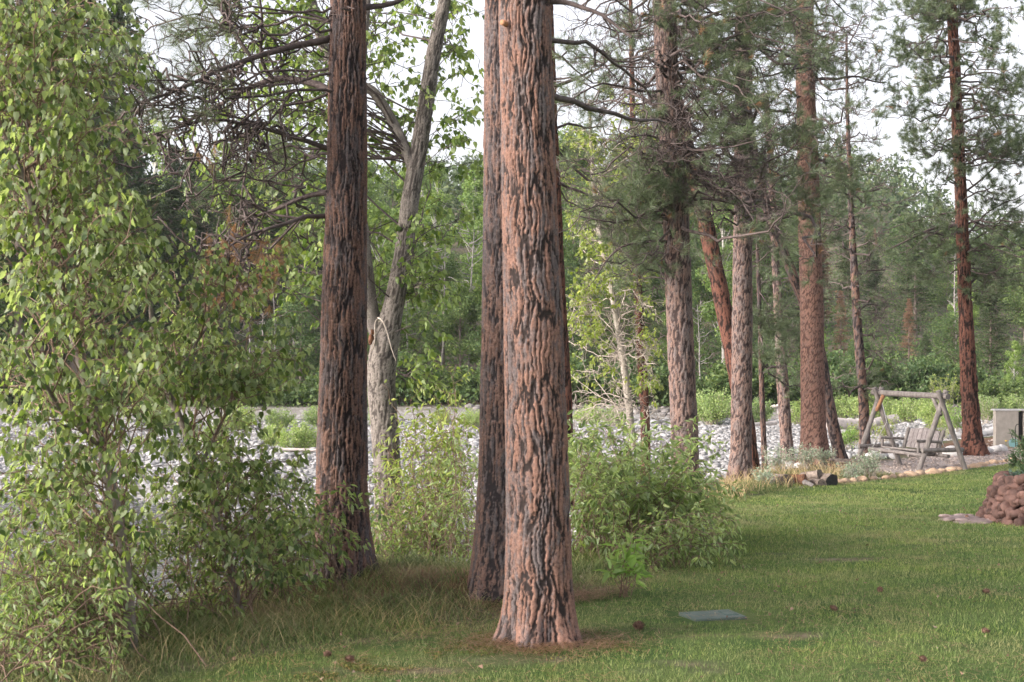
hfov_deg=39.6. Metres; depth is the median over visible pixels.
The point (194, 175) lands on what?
conifer
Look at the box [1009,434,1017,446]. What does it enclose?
teal float
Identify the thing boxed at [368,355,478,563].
willow shrub
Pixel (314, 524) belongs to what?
willow shrub
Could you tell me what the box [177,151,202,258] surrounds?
conifer
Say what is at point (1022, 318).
broadleaf tree
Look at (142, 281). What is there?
broadleaf tree
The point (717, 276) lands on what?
ponderosa pine
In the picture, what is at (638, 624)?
pine cone
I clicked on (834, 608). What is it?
pine cone
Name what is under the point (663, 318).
broadleaf tree
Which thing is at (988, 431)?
garden stone
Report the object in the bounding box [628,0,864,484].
ponderosa pine
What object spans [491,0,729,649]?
ponderosa pine
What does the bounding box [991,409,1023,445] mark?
concrete block
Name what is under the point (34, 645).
willow shrub
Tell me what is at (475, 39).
sky
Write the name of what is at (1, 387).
bank shrub
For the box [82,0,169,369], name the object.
conifer
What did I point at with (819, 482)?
log
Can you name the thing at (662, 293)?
broadleaf tree
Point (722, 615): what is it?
valve box lid
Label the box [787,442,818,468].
sagebrush
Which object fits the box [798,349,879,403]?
bank shrub
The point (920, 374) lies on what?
bank shrub
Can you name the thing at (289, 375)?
bank shrub
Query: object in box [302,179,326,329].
conifer
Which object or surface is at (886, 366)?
bank shrub
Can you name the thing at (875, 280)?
conifer
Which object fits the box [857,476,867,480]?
border stone
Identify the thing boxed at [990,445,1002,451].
garden stone
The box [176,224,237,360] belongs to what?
conifer
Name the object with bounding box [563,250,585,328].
broadleaf tree
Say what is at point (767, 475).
sagebrush
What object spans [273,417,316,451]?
bush
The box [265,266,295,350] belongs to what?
dead tree
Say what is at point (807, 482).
log
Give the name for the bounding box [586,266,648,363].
broadleaf tree
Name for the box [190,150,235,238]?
broadleaf tree
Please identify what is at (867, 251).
conifer
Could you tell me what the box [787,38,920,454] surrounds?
ponderosa pine
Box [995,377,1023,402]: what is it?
bank shrub
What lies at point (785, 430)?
ponderosa pine
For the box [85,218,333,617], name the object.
young cottonwood
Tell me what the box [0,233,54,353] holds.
broadleaf tree
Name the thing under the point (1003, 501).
stone wall
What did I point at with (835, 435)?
ponderosa pine
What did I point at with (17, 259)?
conifer
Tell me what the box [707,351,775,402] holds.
bank shrub
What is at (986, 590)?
pine cone
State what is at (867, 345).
broadleaf tree
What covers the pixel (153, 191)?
conifer
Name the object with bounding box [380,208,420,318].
broadleaf tree
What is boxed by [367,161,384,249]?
broadleaf tree
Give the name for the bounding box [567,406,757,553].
willow shrub
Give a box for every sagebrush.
[751,465,778,485]
[761,442,799,471]
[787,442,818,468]
[812,447,836,467]
[836,461,864,479]
[851,446,886,477]
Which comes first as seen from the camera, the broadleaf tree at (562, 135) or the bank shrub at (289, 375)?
the bank shrub at (289, 375)
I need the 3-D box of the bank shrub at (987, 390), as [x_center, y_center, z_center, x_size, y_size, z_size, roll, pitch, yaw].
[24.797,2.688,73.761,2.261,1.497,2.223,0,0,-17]
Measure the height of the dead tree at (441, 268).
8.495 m
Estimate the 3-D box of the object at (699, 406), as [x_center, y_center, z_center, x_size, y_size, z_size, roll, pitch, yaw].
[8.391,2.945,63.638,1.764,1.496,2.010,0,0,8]
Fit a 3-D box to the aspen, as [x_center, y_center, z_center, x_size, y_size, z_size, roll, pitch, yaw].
[2.321,-1.775,33.346,3.160,8.609,5.577,0,0,0]
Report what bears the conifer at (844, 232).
on the ground at (712, 660)
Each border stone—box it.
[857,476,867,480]
[881,475,889,478]
[897,473,906,476]
[904,471,918,475]
[916,470,925,474]
[925,468,941,473]
[945,466,956,470]
[969,463,980,467]
[977,462,987,465]
[989,459,998,463]
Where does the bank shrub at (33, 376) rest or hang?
on the ground at (712, 660)
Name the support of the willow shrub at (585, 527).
on the ground at (712, 660)
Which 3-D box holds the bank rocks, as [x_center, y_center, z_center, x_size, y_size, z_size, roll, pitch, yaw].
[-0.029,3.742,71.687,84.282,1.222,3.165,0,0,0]
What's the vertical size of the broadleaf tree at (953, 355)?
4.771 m
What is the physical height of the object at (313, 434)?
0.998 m
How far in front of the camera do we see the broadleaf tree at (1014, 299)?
136.48 m
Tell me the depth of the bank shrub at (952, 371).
75.69 m
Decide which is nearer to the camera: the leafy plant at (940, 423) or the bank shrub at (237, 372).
the leafy plant at (940, 423)
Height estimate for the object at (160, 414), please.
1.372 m
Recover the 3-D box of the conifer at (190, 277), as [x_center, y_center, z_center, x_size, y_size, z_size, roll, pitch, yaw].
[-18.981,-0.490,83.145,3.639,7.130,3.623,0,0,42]
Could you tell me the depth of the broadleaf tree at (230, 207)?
143.77 m
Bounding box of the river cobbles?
[0,417,992,536]
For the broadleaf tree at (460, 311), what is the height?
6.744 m
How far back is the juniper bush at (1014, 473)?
19.22 m
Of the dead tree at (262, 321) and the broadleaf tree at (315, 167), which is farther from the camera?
the broadleaf tree at (315, 167)
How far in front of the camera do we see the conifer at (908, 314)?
93.07 m
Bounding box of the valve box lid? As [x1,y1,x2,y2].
[679,609,746,620]
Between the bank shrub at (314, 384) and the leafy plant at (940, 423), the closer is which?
the leafy plant at (940, 423)
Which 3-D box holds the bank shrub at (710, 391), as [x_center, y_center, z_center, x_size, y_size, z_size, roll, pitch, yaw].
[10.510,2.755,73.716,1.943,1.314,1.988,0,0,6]
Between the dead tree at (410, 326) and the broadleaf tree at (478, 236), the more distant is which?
the broadleaf tree at (478, 236)
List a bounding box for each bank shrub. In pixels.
[0,361,22,393]
[4,366,36,400]
[22,369,74,401]
[67,377,107,399]
[100,375,129,402]
[116,359,166,400]
[194,361,234,399]
[203,357,270,403]
[255,358,300,402]
[268,378,304,404]
[293,375,318,404]
[310,357,367,381]
[395,348,444,403]
[419,368,467,402]
[454,362,480,402]
[570,351,602,400]
[572,377,605,403]
[589,374,612,403]
[591,355,665,404]
[610,350,695,403]
[658,389,669,404]
[696,358,774,402]
[698,385,726,399]
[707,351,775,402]
[765,361,800,403]
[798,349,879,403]
[843,351,910,396]
[880,355,959,400]
[906,353,959,395]
[942,362,998,400]
[978,379,1010,403]
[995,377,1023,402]
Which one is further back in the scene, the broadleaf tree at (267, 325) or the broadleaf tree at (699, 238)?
the broadleaf tree at (699, 238)
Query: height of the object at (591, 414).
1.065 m
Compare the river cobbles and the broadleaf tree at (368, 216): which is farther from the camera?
the broadleaf tree at (368, 216)
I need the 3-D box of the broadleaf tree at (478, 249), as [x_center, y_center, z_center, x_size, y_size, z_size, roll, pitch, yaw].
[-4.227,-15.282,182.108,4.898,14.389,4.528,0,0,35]
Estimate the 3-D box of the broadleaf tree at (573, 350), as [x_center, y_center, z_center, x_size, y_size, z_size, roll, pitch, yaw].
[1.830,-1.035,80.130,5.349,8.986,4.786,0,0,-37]
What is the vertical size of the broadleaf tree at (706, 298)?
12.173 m
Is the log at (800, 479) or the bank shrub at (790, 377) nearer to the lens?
the log at (800, 479)
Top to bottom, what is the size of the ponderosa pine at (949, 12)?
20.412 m
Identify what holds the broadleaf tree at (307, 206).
on the ground at (712, 660)
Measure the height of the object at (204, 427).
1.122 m
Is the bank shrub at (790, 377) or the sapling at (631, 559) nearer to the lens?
the sapling at (631, 559)
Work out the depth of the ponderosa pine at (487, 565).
11.51 m
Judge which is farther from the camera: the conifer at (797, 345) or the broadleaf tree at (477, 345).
the conifer at (797, 345)
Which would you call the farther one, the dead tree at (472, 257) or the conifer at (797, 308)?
the conifer at (797, 308)
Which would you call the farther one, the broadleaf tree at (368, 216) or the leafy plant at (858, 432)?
the broadleaf tree at (368, 216)
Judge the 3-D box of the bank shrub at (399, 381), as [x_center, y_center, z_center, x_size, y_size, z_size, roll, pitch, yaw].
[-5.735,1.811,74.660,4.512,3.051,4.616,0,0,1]
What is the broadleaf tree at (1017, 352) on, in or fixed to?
on the ground at (712, 660)
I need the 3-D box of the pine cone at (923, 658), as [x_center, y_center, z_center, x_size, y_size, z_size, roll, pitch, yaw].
[2.687,2.077,9.298,0.052,0.054,0.055,26,-16,-17]
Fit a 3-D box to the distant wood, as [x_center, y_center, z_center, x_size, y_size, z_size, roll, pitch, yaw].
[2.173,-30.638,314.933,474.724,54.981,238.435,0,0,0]
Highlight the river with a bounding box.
[0,419,774,635]
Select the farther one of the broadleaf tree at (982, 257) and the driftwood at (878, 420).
the broadleaf tree at (982, 257)
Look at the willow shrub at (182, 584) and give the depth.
10.86 m
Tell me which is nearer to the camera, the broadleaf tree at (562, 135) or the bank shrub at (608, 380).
the bank shrub at (608, 380)
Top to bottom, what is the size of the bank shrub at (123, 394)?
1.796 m
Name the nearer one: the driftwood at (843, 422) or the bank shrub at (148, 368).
the driftwood at (843, 422)
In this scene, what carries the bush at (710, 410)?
on the ground at (712, 660)
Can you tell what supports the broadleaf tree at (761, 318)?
on the ground at (712, 660)
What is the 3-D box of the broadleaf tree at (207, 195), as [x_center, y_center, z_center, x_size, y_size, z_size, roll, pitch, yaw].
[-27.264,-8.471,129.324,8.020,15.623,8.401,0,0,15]
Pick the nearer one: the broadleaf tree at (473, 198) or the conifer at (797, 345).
the conifer at (797, 345)
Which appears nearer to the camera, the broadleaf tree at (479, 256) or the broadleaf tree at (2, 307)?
the broadleaf tree at (2, 307)
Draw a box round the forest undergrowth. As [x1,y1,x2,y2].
[1,243,1023,407]
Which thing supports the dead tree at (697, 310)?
on the ground at (712, 660)
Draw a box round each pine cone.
[323,650,332,656]
[345,654,354,662]
[632,620,645,630]
[829,605,837,610]
[919,655,926,661]
[981,627,989,633]
[982,588,989,593]
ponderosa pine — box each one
[63,0,403,584]
[465,0,505,602]
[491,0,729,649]
[551,4,659,508]
[552,0,837,500]
[563,0,712,486]
[615,7,759,471]
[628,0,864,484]
[698,65,848,458]
[719,100,822,461]
[728,0,907,465]
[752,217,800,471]
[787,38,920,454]
[848,0,1023,455]
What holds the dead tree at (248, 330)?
on the ground at (712, 660)
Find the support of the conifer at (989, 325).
on the ground at (712, 660)
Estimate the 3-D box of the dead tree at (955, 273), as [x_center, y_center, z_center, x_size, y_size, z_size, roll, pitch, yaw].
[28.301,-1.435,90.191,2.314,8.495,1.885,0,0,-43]
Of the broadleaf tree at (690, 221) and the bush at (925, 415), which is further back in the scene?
the broadleaf tree at (690, 221)
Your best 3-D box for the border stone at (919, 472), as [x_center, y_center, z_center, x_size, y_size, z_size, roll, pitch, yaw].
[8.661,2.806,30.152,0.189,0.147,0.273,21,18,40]
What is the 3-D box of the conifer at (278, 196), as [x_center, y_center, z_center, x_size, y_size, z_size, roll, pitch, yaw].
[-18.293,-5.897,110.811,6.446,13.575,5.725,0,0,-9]
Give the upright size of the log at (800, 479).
0.330 m
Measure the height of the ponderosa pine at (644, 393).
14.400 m
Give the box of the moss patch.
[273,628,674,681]
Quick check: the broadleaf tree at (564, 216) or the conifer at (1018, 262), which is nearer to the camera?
the broadleaf tree at (564, 216)
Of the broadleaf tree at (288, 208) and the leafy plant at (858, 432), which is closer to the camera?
the leafy plant at (858, 432)
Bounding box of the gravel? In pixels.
[829,439,1023,482]
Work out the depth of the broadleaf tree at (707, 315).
89.66 m
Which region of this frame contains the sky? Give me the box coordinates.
[6,0,1023,239]
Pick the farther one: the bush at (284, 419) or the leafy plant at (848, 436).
the bush at (284, 419)
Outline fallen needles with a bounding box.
[79,503,1023,681]
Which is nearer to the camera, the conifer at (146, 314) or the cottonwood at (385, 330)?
the cottonwood at (385, 330)
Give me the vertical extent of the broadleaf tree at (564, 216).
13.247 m
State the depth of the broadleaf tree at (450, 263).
88.10 m
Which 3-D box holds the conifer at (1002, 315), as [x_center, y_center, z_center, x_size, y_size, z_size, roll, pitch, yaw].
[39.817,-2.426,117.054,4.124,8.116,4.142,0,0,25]
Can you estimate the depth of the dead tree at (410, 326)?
82.05 m
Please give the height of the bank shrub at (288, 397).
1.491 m
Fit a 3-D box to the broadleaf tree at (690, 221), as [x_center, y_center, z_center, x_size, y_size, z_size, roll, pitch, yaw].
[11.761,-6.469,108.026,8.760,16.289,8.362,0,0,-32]
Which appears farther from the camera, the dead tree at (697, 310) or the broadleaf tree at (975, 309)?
the broadleaf tree at (975, 309)
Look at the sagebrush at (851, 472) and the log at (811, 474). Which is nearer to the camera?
the log at (811, 474)
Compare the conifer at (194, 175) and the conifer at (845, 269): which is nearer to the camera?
the conifer at (194, 175)
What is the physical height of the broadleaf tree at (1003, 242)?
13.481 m
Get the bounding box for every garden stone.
[879,453,887,458]
[887,453,894,458]
[942,446,962,455]
[982,428,992,434]
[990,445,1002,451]
[999,444,1007,450]
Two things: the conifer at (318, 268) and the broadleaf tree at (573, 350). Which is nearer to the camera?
the broadleaf tree at (573, 350)
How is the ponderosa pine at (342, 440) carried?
on the ground at (712, 660)
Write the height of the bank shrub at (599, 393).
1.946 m
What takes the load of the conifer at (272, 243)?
on the ground at (712, 660)
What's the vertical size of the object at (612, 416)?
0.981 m
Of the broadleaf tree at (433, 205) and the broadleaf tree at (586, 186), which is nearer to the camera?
the broadleaf tree at (433, 205)
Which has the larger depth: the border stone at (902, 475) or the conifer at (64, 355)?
the conifer at (64, 355)
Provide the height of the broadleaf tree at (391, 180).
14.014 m
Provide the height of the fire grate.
0.313 m
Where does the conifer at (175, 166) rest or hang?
on the ground at (712, 660)
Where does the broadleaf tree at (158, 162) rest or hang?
on the ground at (712, 660)
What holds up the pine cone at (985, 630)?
on the ground at (712, 660)
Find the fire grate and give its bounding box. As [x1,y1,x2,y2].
[827,458,863,468]
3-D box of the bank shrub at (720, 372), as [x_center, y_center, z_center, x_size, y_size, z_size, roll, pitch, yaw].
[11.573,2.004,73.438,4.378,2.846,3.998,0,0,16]
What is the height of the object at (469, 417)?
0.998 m
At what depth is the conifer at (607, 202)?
129.56 m
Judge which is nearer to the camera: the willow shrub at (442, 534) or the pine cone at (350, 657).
the pine cone at (350, 657)
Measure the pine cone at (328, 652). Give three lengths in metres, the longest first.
0.060 x 0.059 x 0.058 m
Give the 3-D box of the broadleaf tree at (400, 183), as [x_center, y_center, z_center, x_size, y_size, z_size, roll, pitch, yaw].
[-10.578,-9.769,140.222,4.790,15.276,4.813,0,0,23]
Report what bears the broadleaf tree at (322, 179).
on the ground at (712, 660)
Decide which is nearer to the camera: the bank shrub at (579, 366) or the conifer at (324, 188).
the bank shrub at (579, 366)
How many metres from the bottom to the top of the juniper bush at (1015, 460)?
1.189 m
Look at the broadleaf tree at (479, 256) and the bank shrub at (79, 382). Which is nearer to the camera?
the bank shrub at (79, 382)
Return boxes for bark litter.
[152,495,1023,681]
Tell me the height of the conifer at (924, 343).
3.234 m
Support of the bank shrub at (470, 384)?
on the ground at (712, 660)
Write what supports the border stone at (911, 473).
on the ground at (712, 660)
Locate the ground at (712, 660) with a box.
[0,182,1023,681]
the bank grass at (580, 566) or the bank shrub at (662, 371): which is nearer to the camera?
the bank grass at (580, 566)
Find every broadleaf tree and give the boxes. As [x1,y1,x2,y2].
[0,210,46,362]
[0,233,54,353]
[26,200,135,374]
[88,105,166,304]
[96,208,175,345]
[138,126,176,207]
[173,163,252,291]
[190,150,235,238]
[213,170,270,271]
[220,150,320,283]
[252,317,295,365]
[258,161,323,290]
[265,273,320,386]
[297,161,325,241]
[306,169,325,240]
[367,157,382,204]
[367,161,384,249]
[367,196,395,283]
[367,203,396,340]
[367,299,440,361]
[378,165,402,222]
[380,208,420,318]
[393,168,427,304]
[411,250,473,364]
[416,168,449,271]
[417,194,461,311]
[420,159,438,244]
[424,163,459,242]
[432,277,480,369]
[449,169,483,299]
[460,166,482,252]
[461,297,481,363]
[467,201,482,280]
[468,260,482,335]
[477,191,482,245]
[558,120,613,272]
[559,138,579,225]
[562,182,598,311]
[562,218,614,354]
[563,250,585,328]
[565,260,585,361]
[574,147,605,252]
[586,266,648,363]
[603,236,665,352]
[623,171,726,343]
[646,289,707,365]
[655,235,709,340]
[689,181,729,311]
[689,213,731,324]
[695,204,754,365]
[710,307,774,363]
[725,191,798,334]
[786,216,827,271]
[841,336,875,362]
[881,214,933,298]
[917,228,979,317]
[919,310,984,366]
[947,267,980,343]
[971,229,1016,313]
[977,219,1015,271]
[992,239,1023,343]
[1003,340,1023,384]
[1016,258,1023,327]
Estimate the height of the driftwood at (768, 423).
0.181 m
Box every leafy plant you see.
[840,425,858,448]
[847,421,876,444]
[871,414,898,441]
[926,418,953,438]
[939,404,961,433]
[978,395,999,424]
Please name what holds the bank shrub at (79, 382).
on the ground at (712, 660)
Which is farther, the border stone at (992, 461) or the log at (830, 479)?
the border stone at (992, 461)
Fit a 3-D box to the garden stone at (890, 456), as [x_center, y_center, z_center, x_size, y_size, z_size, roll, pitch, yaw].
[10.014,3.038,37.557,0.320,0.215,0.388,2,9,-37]
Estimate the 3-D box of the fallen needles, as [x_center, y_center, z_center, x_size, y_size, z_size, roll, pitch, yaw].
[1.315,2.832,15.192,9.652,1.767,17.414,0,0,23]
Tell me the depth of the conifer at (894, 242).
179.30 m
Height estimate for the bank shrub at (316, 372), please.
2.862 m
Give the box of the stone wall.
[975,471,1023,526]
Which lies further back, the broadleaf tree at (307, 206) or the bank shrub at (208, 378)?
the broadleaf tree at (307, 206)
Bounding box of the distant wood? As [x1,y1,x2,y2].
[159,144,1021,298]
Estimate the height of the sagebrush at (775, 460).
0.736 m
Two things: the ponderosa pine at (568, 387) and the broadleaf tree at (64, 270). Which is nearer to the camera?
the ponderosa pine at (568, 387)
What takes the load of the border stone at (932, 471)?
on the ground at (712, 660)
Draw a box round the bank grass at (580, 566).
[0,468,929,681]
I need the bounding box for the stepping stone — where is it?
[938,513,994,523]
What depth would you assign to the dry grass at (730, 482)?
10.90 m
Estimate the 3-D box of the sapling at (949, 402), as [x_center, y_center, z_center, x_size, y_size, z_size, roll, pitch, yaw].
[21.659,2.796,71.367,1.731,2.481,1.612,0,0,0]
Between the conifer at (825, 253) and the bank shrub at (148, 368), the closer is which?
the bank shrub at (148, 368)
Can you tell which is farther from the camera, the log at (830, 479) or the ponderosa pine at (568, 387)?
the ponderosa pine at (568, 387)
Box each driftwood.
[281,448,315,451]
[755,421,777,426]
[826,418,876,430]
[874,414,898,425]
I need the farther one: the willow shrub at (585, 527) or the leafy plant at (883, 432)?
the leafy plant at (883, 432)
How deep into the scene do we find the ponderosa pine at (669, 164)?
23.56 m
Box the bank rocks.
[464,403,992,418]
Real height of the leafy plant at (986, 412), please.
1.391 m
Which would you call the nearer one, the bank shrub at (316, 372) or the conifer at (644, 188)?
the bank shrub at (316, 372)
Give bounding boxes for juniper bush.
[1004,429,1023,474]
[1004,468,1023,475]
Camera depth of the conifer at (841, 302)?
93.39 m
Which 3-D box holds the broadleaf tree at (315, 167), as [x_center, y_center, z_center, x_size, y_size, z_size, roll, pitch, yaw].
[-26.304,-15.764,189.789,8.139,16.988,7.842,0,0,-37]
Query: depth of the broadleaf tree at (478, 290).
92.86 m
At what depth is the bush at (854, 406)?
63.86 m
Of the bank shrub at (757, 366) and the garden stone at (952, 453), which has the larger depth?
the bank shrub at (757, 366)
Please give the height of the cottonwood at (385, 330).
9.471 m
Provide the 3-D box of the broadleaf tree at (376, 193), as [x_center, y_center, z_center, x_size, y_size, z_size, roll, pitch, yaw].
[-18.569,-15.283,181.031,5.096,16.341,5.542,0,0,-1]
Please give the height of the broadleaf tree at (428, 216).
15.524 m
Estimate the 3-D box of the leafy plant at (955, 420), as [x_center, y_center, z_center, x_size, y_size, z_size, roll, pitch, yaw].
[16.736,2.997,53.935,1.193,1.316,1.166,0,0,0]
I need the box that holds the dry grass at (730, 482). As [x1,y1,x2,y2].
[0,455,857,681]
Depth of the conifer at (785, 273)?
132.28 m
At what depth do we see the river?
28.66 m
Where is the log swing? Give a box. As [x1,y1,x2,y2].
[855,387,967,469]
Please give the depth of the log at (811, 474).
26.46 m
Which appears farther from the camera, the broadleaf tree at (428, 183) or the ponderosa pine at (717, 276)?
the broadleaf tree at (428, 183)
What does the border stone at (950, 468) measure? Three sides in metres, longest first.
0.305 x 0.205 x 0.148 m
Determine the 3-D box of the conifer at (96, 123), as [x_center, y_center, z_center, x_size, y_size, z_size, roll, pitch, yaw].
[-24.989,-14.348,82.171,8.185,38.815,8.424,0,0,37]
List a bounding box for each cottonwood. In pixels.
[0,0,195,652]
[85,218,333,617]
[174,0,483,556]
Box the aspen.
[560,73,669,449]
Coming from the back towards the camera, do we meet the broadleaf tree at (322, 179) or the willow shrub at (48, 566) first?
the broadleaf tree at (322, 179)
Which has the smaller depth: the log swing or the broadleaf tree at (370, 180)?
the log swing
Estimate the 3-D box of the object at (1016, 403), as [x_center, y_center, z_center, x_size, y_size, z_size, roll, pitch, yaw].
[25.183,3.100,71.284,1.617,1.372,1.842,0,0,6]
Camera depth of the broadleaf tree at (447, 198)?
175.62 m
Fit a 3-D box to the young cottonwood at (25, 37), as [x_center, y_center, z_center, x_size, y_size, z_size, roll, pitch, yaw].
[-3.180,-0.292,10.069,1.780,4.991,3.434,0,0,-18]
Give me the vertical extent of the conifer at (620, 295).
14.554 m
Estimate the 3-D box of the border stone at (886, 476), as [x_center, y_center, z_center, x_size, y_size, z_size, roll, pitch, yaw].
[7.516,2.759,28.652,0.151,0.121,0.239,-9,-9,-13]
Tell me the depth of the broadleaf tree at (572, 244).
92.07 m
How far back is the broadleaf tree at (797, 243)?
148.91 m
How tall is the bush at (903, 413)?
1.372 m
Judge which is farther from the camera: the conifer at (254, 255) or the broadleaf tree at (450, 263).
the conifer at (254, 255)
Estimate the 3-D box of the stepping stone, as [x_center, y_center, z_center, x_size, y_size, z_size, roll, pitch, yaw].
[6.161,2.417,19.266,0.713,0.103,0.947,0,0,0]
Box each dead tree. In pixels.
[230,286,261,356]
[245,260,278,353]
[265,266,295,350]
[398,277,420,352]
[429,245,463,364]
[444,223,482,368]
[693,299,712,384]
[945,254,974,353]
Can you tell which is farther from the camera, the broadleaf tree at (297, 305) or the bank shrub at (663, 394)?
the broadleaf tree at (297, 305)
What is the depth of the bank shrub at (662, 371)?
73.19 m
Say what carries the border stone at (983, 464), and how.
on the ground at (712, 660)
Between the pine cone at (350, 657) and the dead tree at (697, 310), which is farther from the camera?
the dead tree at (697, 310)
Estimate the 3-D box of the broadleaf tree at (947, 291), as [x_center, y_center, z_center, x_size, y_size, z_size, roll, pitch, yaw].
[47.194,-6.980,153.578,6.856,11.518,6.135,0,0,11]
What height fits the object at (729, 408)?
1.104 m
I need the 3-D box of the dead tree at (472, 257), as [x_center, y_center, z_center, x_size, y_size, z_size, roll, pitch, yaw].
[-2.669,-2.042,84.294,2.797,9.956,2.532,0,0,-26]
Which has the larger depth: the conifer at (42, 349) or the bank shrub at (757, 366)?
the conifer at (42, 349)
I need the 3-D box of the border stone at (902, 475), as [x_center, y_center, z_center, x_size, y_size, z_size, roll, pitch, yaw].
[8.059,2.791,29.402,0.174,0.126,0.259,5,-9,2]
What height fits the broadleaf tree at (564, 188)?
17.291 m
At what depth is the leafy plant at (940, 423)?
52.12 m
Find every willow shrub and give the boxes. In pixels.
[0,455,206,680]
[0,573,144,681]
[101,460,282,628]
[216,459,389,612]
[367,461,442,562]
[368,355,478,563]
[393,422,478,565]
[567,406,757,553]
[568,436,650,561]
[603,491,750,574]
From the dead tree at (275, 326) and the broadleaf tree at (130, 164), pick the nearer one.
the dead tree at (275, 326)
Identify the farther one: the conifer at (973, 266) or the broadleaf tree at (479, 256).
the conifer at (973, 266)
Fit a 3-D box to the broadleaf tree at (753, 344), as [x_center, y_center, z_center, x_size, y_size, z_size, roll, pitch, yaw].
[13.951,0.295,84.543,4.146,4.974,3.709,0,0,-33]
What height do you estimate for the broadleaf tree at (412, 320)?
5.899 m
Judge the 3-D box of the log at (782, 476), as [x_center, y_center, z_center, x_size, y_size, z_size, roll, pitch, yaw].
[4.979,2.620,26.375,0.322,0.338,0.591,0,0,-14]
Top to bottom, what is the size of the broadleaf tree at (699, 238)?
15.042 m
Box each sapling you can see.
[593,532,653,597]
[926,373,959,409]
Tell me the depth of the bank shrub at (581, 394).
73.32 m
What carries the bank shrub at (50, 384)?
on the ground at (712, 660)
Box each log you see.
[770,474,794,485]
[791,474,806,485]
[800,469,821,479]
[802,479,815,486]
[808,478,826,485]
[817,473,837,485]
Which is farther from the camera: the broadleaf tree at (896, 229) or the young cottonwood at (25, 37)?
the broadleaf tree at (896, 229)
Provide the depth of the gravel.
35.69 m
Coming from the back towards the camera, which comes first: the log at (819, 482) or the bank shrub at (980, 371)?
the bank shrub at (980, 371)
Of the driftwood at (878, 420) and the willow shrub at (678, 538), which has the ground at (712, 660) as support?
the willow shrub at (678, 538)
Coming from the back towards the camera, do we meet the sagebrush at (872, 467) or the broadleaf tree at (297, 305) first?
the broadleaf tree at (297, 305)
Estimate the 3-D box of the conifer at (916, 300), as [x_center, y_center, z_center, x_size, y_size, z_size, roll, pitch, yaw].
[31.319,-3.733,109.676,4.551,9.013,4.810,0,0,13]
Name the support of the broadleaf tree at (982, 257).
on the ground at (712, 660)
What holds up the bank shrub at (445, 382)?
on the ground at (712, 660)
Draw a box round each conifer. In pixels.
[0,0,103,370]
[3,0,105,355]
[22,0,143,371]
[33,158,89,368]
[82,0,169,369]
[86,214,171,365]
[130,181,207,352]
[134,173,181,329]
[159,147,187,278]
[164,272,208,368]
[167,153,222,319]
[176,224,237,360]
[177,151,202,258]
[212,163,292,348]
[240,214,320,359]
[253,178,308,322]
[290,258,322,367]
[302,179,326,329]
[591,143,628,302]
[596,183,645,336]
[626,130,661,317]
[752,191,795,310]
[785,229,835,317]
[792,316,799,355]
[821,233,836,326]
[831,239,864,304]
[832,290,850,353]
[834,225,848,253]
[857,231,882,290]
[861,257,893,324]
[884,224,900,265]
[890,237,947,343]
[896,298,919,364]
[915,334,933,361]
[969,237,982,291]
[974,263,1022,346]
[974,294,1010,375]
[1009,225,1023,308]
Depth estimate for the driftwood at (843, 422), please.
55.22 m

